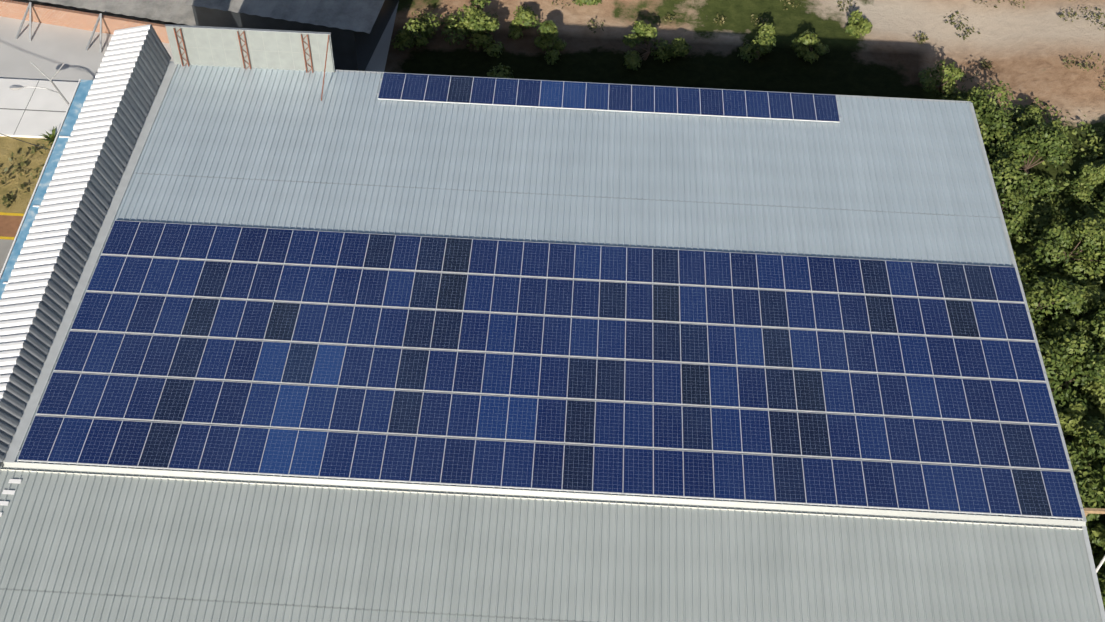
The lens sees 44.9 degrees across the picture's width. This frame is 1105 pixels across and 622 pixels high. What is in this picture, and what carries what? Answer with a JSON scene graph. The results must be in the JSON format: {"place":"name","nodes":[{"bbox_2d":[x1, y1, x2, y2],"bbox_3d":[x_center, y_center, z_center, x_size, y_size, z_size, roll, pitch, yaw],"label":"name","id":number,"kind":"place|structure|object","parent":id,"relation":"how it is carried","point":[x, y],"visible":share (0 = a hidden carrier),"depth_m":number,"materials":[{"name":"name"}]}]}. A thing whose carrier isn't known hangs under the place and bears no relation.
{"place":"outdoors","nodes":[
{"label":"outdoors","id":0,"kind":"place"},
{"bbox_2d":[0,0,398,272],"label":"ground","id":1,"kind":"structure","parent":0,"point":[31,115],"depth_m":68.72,"materials":[{"name":"concrete"}]},
{"bbox_2d":[9,62,68,104],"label":"lamp post","id":2,"kind":"object","parent":1,"relation":"on","point":[14,87],"visible":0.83,"depth_m":65.12,"materials":[{"name":"grey metal"}]},
{"bbox_2d":[38,126,56,147],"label":"palm plant","id":3,"kind":"object","parent":1,"relation":"on","point":[50,137],"visible":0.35,"depth_m":65.49,"materials":[{"name":"green plant"}]},
{"bbox_2d":[6,0,1104,595],"bbox_3d":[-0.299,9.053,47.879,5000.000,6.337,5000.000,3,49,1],"label":"ground","id":4,"kind":"structure","parent":0,"point":[1030,48],"depth_m":71.28,"materials":[{"name":"brown soil"}]},
{"bbox_2d":[1,134,49,149],"bbox_3d":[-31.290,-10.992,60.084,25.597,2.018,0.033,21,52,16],"label":"kerb","id":5,"kind":"object","parent":4,"relation":"on","point":[24,141],"visible":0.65,"depth_m":58.17,"materials":[{"name":"grey concrete"}]},
{"bbox_2d":[0,0,398,70],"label":"neighbours","id":6,"kind":"structure","parent":4,"relation":"on","point":[356,28],"depth_m":68.52,"materials":[{"name":"brick"}]},
{"bbox_2d":[1,138,1082,529],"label":"building body","id":7,"kind":"structure","parent":4,"relation":"on","point":[533,498],"depth_m":44.30,"materials":[{"name":"paint"}]},
{"bbox_2d":[0,79,92,298],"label":"canopy","id":8,"kind":"object","parent":7,"relation":"on","point":[75,105],"visible":0.46,"depth_m":54.31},
{"bbox_2d":[0,24,170,467],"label":"corrugated roof","id":9,"kind":"structure","parent":7,"relation":"on","point":[46,271],"depth_m":51.97,"materials":[{"name":"paint"}]},
{"bbox_2d":[165,24,334,100],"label":"sign wall","id":10,"kind":"structure","parent":7,"relation":"on","point":[308,51],"depth_m":59.24,"materials":[{"name":"grey paint"}]},
{"bbox_2d":[10,64,1081,520],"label":"roof","id":11,"kind":"structure","parent":7,"relation":"on","point":[884,178],"depth_m":55.53,"materials":[{"name":"grey metal"}]},
{"bbox_2d":[17,220,1082,519],"bbox_3d":[0.092,1.646,48.450,35.600,0.677,11.869,3,49,1],"label":"solar panel array","id":12,"kind":"object","parent":11,"relation":"on","point":[425,370],"visible":0.96,"depth_m":47.90,"materials":[{"name":"solar cells"},{"name":"glass"},{"name":"aluminium"}]},
{"bbox_2d":[377,72,840,122],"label":"solar panels","id":13,"kind":"object","parent":11,"relation":"on","point":[645,98],"visible":1,"depth_m":59.09,"materials":[{"name":"solar cells"},{"name":"glass"},{"name":"aluminium"}]},
{"bbox_2d":[0,467,1101,621],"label":"roof","id":14,"kind":"structure","parent":7,"relation":"on","point":[84,548],"depth_m":42.97,"materials":[{"name":"grey metal"}]},
{"bbox_2d":[0,479,20,516],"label":"roof ladder","id":15,"kind":"object","parent":14,"relation":"on","point":[12,492],"visible":1,"depth_m":44.08,"materials":[{"name":"white metal"}]},
{"bbox_2d":[0,61,1104,621],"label":"flashings","id":16,"kind":"object","parent":7,"relation":"on","point":[32,403],"visible":0.69,"depth_m":44.63,"materials":[{"name":"grey metal"}]},
{"bbox_2d":[0,0,1104,207],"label":"bushes","id":17,"kind":"object","parent":4,"relation":"on","point":[5,199],"visible":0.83,"depth_m":70.89,"materials":[{"name":"green plant"}]},
{"bbox_2d":[392,0,1104,609],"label":"shrubs","id":18,"kind":"object","parent":4,"relation":"on","point":[1072,362],"visible":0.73,"depth_m":62.08,"materials":[{"name":"green plant"}]},
{"bbox_2d":[941,86,1104,596],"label":"trees","id":19,"kind":"object","parent":4,"relation":"on","point":[1065,183],"visible":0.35,"depth_m":62.82,"materials":[{"name":"green plant"}]},
{"bbox_2d":[1083,508,1104,572],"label":"frame","id":20,"kind":"object","parent":4,"relation":"on","point":[1094,510],"visible":0.11,"depth_m":46.59,"materials":[{"name":"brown wood"}]}
]}

